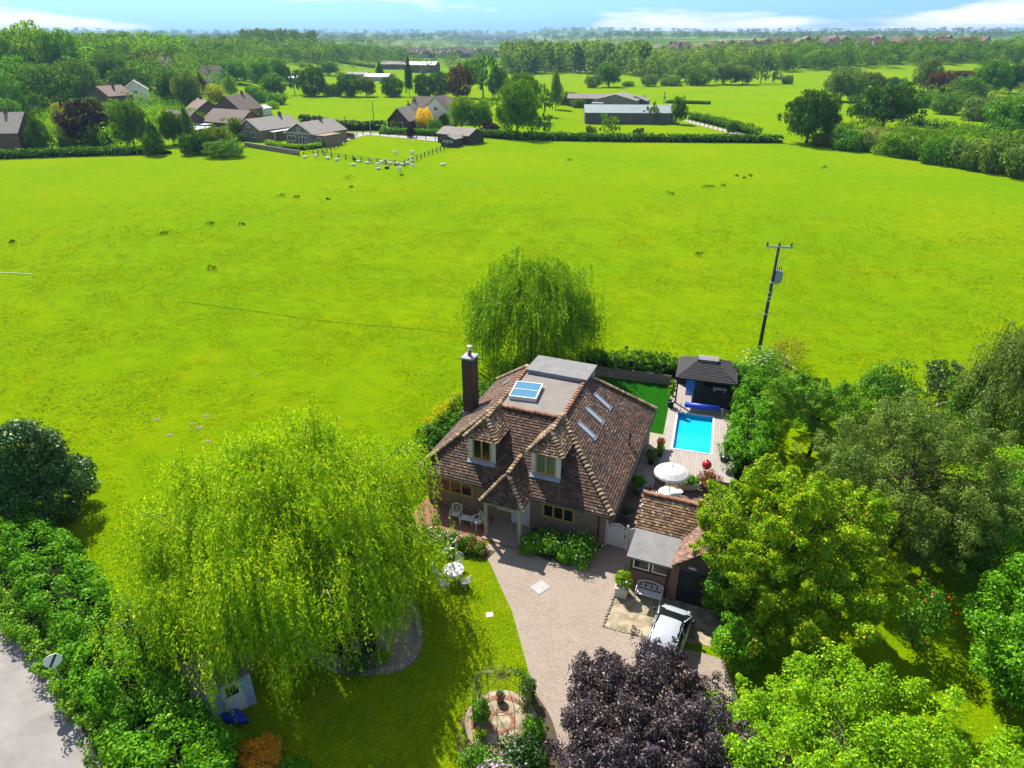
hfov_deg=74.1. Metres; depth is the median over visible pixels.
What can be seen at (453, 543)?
rose bush
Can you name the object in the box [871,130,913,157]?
bush
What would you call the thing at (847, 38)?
town house
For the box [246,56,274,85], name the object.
tree
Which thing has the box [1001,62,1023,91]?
tree
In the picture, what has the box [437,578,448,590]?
iron chair
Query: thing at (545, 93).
tree
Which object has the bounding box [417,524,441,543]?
rose bush
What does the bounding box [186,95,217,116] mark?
house
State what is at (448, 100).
house
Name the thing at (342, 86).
tree
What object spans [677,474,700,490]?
trough planter
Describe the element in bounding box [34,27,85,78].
tree
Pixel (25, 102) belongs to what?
tree
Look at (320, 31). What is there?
tree belt
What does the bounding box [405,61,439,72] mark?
pole barn
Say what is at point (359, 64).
field hedge
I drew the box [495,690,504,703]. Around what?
plant pot
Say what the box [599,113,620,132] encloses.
tree
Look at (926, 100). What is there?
bush
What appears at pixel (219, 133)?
bush
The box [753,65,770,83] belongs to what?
tree
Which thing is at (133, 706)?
garden shrub
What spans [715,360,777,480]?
laurel hedge
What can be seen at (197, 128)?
carport
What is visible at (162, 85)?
tree
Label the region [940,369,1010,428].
garden shrub
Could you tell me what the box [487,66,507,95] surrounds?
tree
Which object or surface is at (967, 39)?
town house
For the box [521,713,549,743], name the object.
leafy shrub
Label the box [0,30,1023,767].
field
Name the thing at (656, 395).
lawn
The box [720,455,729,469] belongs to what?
kettle grill
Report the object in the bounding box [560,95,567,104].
bush
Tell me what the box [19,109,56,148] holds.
tree
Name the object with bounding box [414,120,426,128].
bush
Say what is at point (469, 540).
rose bush
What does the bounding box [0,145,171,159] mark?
field hedge
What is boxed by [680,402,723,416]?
pool cover reel
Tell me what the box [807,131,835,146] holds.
bush
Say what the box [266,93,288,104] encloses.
bush
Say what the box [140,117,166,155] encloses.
tree
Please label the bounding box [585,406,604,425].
roof window
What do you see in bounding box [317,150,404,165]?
post and rail fence
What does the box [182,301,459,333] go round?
path
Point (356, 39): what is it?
tree belt
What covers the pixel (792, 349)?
garden shrub
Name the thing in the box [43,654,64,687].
road sign
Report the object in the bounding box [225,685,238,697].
window
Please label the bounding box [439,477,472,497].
window
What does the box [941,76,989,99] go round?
tree
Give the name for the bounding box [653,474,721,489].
flower bed
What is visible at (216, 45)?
back wood
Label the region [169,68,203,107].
tree
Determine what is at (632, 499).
patio
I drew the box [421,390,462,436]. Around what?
golden hedge
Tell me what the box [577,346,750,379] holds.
boundary hedge
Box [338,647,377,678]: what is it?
marginal plant
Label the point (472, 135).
field shelter
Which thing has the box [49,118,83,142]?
tree
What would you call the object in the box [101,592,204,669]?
garden shrub
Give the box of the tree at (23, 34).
[0,18,64,66]
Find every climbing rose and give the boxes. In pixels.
[468,665,498,706]
[500,663,535,716]
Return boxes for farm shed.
[381,61,405,69]
[567,93,611,105]
[594,92,640,104]
[634,95,650,104]
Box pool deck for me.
[658,380,733,486]
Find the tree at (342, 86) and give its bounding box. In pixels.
[334,72,360,96]
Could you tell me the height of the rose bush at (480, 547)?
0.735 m
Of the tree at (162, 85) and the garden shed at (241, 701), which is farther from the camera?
the tree at (162, 85)
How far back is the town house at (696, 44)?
671.59 m
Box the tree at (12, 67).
[0,54,41,93]
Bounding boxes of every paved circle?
[292,582,416,667]
[464,690,536,754]
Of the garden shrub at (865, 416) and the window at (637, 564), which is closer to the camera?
the window at (637, 564)
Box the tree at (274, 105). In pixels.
[266,100,279,108]
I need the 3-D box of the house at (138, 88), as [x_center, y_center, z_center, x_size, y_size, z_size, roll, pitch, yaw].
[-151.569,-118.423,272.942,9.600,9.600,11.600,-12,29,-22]
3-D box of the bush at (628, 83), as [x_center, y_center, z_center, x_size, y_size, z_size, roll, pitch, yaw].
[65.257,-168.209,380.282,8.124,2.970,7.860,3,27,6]
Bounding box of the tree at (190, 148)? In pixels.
[177,133,197,154]
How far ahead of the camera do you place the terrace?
39.34 m
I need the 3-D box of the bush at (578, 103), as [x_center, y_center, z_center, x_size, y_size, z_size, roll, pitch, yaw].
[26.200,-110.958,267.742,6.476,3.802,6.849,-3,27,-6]
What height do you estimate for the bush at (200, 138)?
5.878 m
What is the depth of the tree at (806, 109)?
172.04 m
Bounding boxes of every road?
[0,619,100,767]
[341,132,437,142]
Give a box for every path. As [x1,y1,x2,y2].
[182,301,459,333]
[632,432,662,486]
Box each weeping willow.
[89,394,463,741]
[460,241,611,378]
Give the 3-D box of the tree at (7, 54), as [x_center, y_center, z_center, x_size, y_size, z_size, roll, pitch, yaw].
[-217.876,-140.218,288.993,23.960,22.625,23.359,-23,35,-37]
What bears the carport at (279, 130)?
on the field
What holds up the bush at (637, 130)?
on the field
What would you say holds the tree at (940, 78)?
on the field
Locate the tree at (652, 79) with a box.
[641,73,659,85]
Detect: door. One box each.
[220,680,247,711]
[511,501,529,526]
[676,569,723,610]
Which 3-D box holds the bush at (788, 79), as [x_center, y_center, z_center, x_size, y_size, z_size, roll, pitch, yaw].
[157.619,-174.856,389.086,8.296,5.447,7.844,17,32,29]
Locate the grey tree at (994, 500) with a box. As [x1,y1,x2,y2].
[792,388,1023,574]
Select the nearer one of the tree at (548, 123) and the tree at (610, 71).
the tree at (548, 123)
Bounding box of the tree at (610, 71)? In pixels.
[596,62,622,86]
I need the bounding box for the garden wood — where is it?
[82,45,283,92]
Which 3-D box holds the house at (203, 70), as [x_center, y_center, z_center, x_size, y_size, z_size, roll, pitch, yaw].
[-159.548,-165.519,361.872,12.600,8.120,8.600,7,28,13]
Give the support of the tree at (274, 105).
on the field
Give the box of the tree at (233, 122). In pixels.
[225,117,241,139]
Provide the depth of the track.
211.26 m
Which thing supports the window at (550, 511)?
in the chalet house at (539, 441)
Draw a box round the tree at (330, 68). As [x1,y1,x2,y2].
[318,61,340,74]
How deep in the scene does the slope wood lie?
481.93 m
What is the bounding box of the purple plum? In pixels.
[542,625,797,767]
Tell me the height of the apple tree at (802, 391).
6.720 m
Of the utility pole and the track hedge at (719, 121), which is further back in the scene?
the track hedge at (719, 121)
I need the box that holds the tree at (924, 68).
[912,55,944,91]
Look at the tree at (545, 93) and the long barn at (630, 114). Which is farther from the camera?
the tree at (545, 93)
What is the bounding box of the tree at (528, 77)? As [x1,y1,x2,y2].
[500,72,541,110]
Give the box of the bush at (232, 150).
[200,138,246,158]
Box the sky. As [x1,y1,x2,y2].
[0,0,1023,32]
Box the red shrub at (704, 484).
[696,468,723,491]
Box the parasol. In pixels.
[654,462,688,492]
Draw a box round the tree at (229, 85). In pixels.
[220,71,238,94]
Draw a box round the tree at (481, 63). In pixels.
[463,54,497,97]
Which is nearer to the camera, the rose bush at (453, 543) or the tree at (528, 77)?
the rose bush at (453, 543)
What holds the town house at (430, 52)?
on the field
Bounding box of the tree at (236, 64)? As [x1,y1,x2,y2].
[215,57,247,82]
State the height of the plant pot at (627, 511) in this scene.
0.933 m
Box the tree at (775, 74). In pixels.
[770,67,781,83]
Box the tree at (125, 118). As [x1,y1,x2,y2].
[106,100,148,145]
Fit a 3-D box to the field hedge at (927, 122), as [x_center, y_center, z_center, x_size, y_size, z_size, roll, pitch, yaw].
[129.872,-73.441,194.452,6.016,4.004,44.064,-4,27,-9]
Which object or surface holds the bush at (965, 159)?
on the field
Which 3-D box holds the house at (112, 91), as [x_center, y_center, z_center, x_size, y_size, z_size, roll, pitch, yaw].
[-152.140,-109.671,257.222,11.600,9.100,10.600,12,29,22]
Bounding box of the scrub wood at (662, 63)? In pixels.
[636,41,791,77]
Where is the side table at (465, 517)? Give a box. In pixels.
[459,514,474,527]
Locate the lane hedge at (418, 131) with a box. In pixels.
[379,127,439,135]
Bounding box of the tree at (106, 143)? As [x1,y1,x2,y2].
[101,132,114,147]
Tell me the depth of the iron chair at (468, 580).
34.34 m
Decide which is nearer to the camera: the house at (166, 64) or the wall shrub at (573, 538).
the wall shrub at (573, 538)
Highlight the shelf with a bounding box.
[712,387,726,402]
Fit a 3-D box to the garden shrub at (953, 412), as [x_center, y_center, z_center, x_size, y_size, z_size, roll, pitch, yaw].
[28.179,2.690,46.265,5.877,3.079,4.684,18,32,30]
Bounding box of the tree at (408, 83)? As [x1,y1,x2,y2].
[404,54,412,96]
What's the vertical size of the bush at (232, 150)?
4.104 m
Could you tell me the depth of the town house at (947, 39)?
561.40 m
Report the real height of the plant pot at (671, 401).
2.233 m
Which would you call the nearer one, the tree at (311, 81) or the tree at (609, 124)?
the tree at (609, 124)
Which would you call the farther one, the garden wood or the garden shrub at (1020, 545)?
the garden wood
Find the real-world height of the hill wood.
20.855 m
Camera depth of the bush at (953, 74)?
384.04 m
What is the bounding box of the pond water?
[289,589,380,655]
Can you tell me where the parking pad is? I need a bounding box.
[605,581,725,645]
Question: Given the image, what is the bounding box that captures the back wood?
[73,30,359,66]
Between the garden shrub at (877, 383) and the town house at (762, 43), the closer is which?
the garden shrub at (877, 383)
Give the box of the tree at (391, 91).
[379,73,403,96]
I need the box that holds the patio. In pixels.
[606,480,730,549]
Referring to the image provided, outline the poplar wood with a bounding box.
[496,38,656,75]
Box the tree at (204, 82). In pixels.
[195,71,209,91]
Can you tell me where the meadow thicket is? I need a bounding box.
[914,75,1023,101]
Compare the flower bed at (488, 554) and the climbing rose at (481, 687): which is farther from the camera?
the flower bed at (488, 554)
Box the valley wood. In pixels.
[281,38,409,63]
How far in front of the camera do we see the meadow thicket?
300.85 m
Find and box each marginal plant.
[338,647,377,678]
[371,649,390,664]
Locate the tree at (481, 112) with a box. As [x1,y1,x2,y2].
[465,98,493,129]
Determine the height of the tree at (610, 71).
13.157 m
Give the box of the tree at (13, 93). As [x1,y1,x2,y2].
[0,69,22,106]
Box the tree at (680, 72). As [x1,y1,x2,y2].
[674,62,697,81]
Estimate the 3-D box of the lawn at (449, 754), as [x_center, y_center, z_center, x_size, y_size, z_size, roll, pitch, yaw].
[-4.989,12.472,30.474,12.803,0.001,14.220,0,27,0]
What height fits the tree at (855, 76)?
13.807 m
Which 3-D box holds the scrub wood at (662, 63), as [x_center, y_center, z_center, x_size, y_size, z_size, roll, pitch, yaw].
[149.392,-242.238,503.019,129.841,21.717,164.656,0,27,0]
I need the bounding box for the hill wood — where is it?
[0,29,195,65]
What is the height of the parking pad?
0.001 m
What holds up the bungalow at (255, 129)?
on the field
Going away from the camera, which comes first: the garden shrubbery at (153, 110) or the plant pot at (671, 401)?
the plant pot at (671, 401)
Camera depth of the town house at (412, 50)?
925.26 m
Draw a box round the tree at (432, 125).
[426,119,442,129]
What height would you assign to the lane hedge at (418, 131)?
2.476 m
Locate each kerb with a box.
[280,575,422,674]
[602,562,641,636]
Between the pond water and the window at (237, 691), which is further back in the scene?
the pond water
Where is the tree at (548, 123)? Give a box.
[538,113,552,132]
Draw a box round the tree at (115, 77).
[102,66,151,91]
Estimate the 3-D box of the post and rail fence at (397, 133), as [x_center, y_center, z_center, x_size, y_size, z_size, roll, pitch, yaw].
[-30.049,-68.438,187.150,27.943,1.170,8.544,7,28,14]
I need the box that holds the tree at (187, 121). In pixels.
[179,105,195,134]
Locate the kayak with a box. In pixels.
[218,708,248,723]
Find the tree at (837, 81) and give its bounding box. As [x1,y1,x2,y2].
[822,66,867,99]
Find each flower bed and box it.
[417,535,495,558]
[456,691,562,767]
[524,528,600,562]
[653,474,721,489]
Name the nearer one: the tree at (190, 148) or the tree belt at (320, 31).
the tree at (190, 148)
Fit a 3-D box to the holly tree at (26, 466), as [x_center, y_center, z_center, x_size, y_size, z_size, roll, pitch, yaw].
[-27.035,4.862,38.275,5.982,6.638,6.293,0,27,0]
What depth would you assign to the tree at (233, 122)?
182.24 m
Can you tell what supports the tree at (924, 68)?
on the field
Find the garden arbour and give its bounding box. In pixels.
[472,663,528,746]
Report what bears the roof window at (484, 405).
in the chalet house at (539, 441)
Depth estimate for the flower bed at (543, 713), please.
27.40 m
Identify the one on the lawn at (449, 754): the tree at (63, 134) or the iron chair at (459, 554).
the iron chair at (459, 554)
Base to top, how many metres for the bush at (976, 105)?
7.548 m
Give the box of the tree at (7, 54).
[0,29,31,65]
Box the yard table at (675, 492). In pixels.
[658,486,679,497]
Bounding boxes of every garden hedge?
[264,139,323,149]
[298,114,387,130]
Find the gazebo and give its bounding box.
[675,355,736,409]
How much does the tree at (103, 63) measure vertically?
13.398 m
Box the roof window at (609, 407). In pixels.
[593,392,611,410]
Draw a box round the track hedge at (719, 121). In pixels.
[687,111,762,135]
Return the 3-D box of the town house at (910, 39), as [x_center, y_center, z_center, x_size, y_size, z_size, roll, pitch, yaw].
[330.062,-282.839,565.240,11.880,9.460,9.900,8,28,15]
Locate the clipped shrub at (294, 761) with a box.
[278,754,312,767]
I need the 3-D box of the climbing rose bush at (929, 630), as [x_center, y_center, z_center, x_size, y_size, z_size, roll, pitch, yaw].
[18.542,10.371,30.334,2.506,3.904,2.598,0,27,0]
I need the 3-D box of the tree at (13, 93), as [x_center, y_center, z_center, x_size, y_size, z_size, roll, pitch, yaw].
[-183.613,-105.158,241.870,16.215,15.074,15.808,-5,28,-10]
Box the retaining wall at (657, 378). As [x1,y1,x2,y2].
[595,366,671,384]
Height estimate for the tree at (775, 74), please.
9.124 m
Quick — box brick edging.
[470,695,530,749]
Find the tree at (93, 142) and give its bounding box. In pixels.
[88,131,101,146]
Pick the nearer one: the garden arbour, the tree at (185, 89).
the garden arbour
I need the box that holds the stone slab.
[486,612,492,616]
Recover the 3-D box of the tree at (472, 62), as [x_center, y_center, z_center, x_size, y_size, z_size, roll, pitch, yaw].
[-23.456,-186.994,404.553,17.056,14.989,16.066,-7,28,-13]
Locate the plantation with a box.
[237,27,318,44]
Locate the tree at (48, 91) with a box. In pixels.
[13,60,81,104]
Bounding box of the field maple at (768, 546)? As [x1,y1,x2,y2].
[689,452,919,692]
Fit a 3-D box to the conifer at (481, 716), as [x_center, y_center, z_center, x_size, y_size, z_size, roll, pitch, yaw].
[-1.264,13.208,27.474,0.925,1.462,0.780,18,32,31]
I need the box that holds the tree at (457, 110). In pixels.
[446,95,472,126]
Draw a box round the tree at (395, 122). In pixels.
[389,119,400,128]
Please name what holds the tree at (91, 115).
on the field
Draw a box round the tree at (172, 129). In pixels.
[155,110,185,144]
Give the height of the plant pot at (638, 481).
1.216 m
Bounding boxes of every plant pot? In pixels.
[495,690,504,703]
[620,506,633,520]
[631,474,646,494]
[645,449,657,464]
[654,444,665,456]
[657,437,665,445]
[667,380,676,407]
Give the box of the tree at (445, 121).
[439,113,449,125]
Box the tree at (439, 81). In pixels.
[427,69,449,95]
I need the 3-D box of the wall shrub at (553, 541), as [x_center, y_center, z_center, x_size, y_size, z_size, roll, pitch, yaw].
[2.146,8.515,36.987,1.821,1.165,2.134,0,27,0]
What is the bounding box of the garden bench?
[634,580,663,604]
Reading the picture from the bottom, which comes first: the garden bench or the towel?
the garden bench
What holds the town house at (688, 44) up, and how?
on the field
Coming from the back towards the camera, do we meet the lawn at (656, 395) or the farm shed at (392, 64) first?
the farm shed at (392, 64)
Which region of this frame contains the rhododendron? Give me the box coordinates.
[477,750,523,767]
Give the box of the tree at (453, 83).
[446,62,473,96]
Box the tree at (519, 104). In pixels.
[490,77,540,131]
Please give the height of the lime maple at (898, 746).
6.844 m
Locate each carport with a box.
[188,126,209,133]
[268,128,288,140]
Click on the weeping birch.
(1006, 359)
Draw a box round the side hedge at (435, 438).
[380,349,542,489]
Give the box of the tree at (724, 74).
[711,62,737,84]
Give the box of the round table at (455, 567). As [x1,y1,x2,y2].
[444,562,463,584]
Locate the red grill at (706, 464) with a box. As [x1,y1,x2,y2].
[702,460,711,470]
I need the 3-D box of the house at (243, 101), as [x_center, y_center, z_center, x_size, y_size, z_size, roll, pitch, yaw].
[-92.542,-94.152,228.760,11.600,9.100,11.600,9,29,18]
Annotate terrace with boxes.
[410,499,517,549]
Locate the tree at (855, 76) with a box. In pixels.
[843,68,869,100]
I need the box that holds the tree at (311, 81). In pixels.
[296,63,326,96]
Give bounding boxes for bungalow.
[239,111,298,141]
[283,114,347,146]
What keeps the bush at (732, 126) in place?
on the field
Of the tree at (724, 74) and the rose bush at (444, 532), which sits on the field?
the tree at (724, 74)
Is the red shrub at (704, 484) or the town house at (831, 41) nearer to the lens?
the red shrub at (704, 484)
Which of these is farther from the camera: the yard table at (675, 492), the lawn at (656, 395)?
the lawn at (656, 395)
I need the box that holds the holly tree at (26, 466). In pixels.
[0,417,100,528]
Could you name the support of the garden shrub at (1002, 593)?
on the field
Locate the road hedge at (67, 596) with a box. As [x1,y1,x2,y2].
[0,490,239,767]
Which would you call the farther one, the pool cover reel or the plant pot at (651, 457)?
the pool cover reel
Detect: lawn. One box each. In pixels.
[245,555,527,767]
[595,376,671,433]
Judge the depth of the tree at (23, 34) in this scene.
287.14 m
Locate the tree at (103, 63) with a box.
[87,53,127,81]
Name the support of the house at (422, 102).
on the field
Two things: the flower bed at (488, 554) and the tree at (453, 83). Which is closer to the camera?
the flower bed at (488, 554)
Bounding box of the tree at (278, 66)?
[269,59,288,81]
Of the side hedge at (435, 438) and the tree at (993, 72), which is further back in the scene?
the tree at (993, 72)
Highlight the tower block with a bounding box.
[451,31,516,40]
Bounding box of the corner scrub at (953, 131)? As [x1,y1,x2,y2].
[831,116,1014,143]
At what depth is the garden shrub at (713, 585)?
31.28 m
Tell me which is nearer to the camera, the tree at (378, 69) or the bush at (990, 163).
the bush at (990, 163)
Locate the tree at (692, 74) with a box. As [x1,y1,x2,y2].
[684,65,713,85]
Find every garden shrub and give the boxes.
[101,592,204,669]
[110,661,217,748]
[181,715,241,767]
[700,564,750,619]
[709,610,772,673]
[736,344,792,389]
[766,332,811,372]
[833,399,884,442]
[852,357,927,414]
[890,402,974,448]
[922,358,964,403]
[924,506,1022,595]
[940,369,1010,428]
[956,552,1023,639]
[963,607,1023,712]
[997,466,1023,560]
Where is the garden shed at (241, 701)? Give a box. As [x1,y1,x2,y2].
[178,636,256,717]
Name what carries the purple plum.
on the field
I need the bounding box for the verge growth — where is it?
[0,551,146,767]
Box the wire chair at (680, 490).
[677,484,684,497]
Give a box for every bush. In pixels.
[0,97,22,111]
[47,102,68,124]
[56,136,74,147]
[77,79,106,98]
[189,129,215,154]
[200,138,246,158]
[204,84,225,101]
[208,126,230,151]
[244,85,268,102]
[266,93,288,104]
[323,83,341,96]
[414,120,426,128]
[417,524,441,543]
[431,528,455,548]
[438,543,458,560]
[445,530,464,549]
[457,532,478,553]
[469,539,488,557]
[480,121,498,132]
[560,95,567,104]
[570,98,585,107]
[585,125,597,135]
[621,81,635,86]
[632,127,644,136]
[659,75,682,85]
[724,120,737,131]
[780,74,793,83]
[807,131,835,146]
[830,127,874,151]
[856,126,892,151]
[865,71,886,89]
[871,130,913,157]
[883,76,908,85]
[895,577,956,653]
[898,133,937,159]
[917,90,935,107]
[917,134,965,165]
[943,70,975,81]
[944,137,998,170]
[959,97,993,120]
[972,136,1023,174]
[984,96,1010,115]
[997,138,1023,178]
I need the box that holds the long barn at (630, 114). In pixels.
[583,104,673,123]
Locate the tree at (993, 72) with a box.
[967,59,1014,95]
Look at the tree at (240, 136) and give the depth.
180.76 m
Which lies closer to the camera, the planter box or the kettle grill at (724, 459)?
the planter box
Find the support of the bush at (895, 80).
on the field
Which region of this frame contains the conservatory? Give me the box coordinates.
[261,105,271,115]
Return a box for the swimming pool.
[671,411,714,454]
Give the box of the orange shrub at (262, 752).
[233,731,282,767]
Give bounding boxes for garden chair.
[449,503,462,522]
[471,511,483,530]
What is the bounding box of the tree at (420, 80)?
[413,71,432,95]
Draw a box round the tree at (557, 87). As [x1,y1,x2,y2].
[550,64,563,108]
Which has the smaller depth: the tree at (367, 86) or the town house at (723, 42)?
the tree at (367, 86)
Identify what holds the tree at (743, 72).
on the field
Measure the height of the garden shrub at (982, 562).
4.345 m
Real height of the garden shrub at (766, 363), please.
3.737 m
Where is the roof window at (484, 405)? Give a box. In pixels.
[474,403,486,412]
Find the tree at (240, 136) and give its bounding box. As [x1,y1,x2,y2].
[238,133,245,141]
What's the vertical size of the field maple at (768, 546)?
8.831 m
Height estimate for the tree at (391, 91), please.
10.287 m
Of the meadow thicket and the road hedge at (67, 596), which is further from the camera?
the meadow thicket
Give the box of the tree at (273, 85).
[258,72,288,94]
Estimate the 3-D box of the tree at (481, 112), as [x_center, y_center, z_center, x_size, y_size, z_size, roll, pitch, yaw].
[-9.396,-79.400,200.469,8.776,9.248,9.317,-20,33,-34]
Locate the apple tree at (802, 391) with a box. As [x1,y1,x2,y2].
[760,368,875,458]
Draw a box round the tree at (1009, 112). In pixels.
[982,93,1023,134]
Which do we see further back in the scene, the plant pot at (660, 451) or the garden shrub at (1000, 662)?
the plant pot at (660, 451)
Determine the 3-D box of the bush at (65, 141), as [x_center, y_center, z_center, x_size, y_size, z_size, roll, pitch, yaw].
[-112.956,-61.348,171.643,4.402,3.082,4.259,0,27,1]
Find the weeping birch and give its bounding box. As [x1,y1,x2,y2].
[935,319,1023,449]
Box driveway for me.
[487,544,739,767]
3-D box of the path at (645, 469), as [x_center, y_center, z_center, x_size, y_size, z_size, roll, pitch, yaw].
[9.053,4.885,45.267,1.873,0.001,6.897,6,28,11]
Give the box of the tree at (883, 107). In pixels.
[846,78,927,127]
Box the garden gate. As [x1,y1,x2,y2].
[604,520,635,550]
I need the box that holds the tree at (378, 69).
[375,62,383,72]
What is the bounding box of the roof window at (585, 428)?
[577,420,597,440]
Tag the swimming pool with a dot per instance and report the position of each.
(692, 432)
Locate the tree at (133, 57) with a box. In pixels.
[118,48,156,69]
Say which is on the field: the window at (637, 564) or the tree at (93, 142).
the tree at (93, 142)
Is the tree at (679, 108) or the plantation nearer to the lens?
the tree at (679, 108)
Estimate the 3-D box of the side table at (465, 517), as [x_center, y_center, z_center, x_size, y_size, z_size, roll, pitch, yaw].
[-2.558,7.861,38.929,0.800,0.470,0.435,9,29,17]
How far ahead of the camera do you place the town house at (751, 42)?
638.78 m
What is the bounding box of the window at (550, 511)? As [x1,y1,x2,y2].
[542,503,574,523]
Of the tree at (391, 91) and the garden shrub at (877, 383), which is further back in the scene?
the tree at (391, 91)
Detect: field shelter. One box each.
[436,126,484,144]
[439,134,463,146]
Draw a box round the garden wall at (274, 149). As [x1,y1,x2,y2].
[244,142,299,155]
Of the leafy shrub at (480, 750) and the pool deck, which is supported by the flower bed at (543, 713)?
the leafy shrub at (480, 750)
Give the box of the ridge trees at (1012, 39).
[653,33,1023,52]
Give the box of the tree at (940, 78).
[925,71,952,93]
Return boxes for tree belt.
[3,26,1023,35]
[48,29,1023,45]
[78,34,498,60]
[107,36,508,71]
[153,30,1023,47]
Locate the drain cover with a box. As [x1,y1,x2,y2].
[530,580,550,594]
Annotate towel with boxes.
[685,380,694,395]
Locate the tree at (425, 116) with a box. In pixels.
[415,107,433,125]
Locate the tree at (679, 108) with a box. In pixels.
[671,95,688,123]
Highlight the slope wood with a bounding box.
[713,38,1023,70]
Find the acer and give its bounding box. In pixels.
[949,444,1023,503]
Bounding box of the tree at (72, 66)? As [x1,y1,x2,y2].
[47,54,100,100]
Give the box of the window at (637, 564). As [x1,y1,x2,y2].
[633,559,649,570]
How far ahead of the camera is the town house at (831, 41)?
577.67 m
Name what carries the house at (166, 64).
on the field
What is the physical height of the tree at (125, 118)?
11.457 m
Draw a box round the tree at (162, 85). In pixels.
[153,72,179,104]
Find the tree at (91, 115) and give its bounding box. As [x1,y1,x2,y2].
[52,96,109,143]
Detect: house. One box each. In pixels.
[0,106,40,152]
[88,81,134,108]
[125,76,150,102]
[143,55,174,75]
[157,110,203,132]
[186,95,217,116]
[199,65,227,82]
[202,108,259,130]
[216,90,263,116]
[386,106,419,129]
[408,49,415,56]
[410,96,434,109]
[416,345,657,548]
[421,50,428,57]
[424,91,449,123]
[427,50,435,57]
[437,50,446,57]
[444,97,470,124]
[459,50,469,57]
[653,44,665,49]
[667,44,678,53]
[679,42,691,48]
[691,43,703,47]
[712,41,724,47]
[740,40,752,46]
[755,41,766,46]
[769,37,781,41]
[779,38,793,43]
[819,38,835,45]
[826,39,842,47]
[843,37,854,45]
[855,38,871,44]
[871,38,886,45]
[888,37,905,44]
[901,38,917,45]
[937,38,953,43]
[958,36,975,43]
[975,36,990,47]
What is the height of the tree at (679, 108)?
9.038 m
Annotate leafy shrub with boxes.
[456,739,497,767]
[495,730,550,767]
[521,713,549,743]
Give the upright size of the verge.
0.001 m
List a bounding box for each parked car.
[346,132,354,137]
[642,603,695,667]
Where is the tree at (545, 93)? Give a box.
[537,83,555,114]
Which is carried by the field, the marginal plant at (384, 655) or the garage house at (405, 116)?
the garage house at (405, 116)
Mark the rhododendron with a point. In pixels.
(497, 762)
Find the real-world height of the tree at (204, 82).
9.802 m
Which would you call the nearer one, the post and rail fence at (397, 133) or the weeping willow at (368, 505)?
the weeping willow at (368, 505)
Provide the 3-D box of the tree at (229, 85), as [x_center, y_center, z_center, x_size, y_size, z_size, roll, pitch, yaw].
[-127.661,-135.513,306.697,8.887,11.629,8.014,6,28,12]
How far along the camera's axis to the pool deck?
46.03 m
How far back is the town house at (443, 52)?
909.88 m
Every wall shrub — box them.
[518,531,546,555]
[536,525,564,554]
[556,547,575,565]
[560,527,603,571]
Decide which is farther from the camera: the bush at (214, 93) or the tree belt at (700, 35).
the tree belt at (700, 35)
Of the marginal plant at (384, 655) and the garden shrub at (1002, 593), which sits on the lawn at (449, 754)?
the marginal plant at (384, 655)
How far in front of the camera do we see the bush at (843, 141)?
165.15 m
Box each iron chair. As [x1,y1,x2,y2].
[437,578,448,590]
[455,551,463,564]
[460,575,471,590]
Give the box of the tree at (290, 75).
[284,66,299,93]
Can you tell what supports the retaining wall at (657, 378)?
on the field
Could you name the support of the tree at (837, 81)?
on the field
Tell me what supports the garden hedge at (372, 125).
on the field
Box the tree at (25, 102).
[18,82,54,115]
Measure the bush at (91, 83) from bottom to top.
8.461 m
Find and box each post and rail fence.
[303,141,345,154]
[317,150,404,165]
[354,130,437,140]
[404,144,447,162]
[688,118,744,133]
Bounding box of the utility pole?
[757,242,792,351]
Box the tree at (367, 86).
[355,76,376,96]
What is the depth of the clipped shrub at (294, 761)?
25.52 m
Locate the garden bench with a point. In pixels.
(649, 593)
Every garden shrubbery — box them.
[26,90,209,146]
[183,98,258,143]
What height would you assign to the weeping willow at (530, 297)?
10.162 m
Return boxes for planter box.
[614,569,632,599]
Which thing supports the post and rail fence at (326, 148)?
on the field
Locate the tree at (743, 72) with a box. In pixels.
[733,64,755,84]
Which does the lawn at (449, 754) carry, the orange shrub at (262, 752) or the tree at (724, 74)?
the orange shrub at (262, 752)
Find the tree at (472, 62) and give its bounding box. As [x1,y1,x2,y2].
[460,57,484,81]
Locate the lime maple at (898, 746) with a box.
[656,641,1023,767]
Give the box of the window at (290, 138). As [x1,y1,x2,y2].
[287,135,295,140]
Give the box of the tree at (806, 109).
[777,88,843,143]
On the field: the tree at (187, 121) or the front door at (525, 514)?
the tree at (187, 121)
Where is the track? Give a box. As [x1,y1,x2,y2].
[685,120,739,134]
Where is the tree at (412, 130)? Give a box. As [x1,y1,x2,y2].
[406,125,415,137]
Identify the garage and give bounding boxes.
[627,489,740,611]
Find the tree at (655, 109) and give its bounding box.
[643,101,661,119]
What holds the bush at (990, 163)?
on the field
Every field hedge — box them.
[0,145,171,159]
[286,51,374,67]
[481,129,783,142]
[665,100,710,103]
[909,117,1023,144]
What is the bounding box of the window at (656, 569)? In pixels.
[652,564,667,575]
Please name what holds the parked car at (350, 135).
on the road at (398, 136)
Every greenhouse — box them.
[347,72,368,77]
[364,73,392,80]
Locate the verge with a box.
[4,613,98,755]
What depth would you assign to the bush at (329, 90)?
317.10 m
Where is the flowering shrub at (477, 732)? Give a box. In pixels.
[471,725,487,742]
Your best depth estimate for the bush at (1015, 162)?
133.47 m

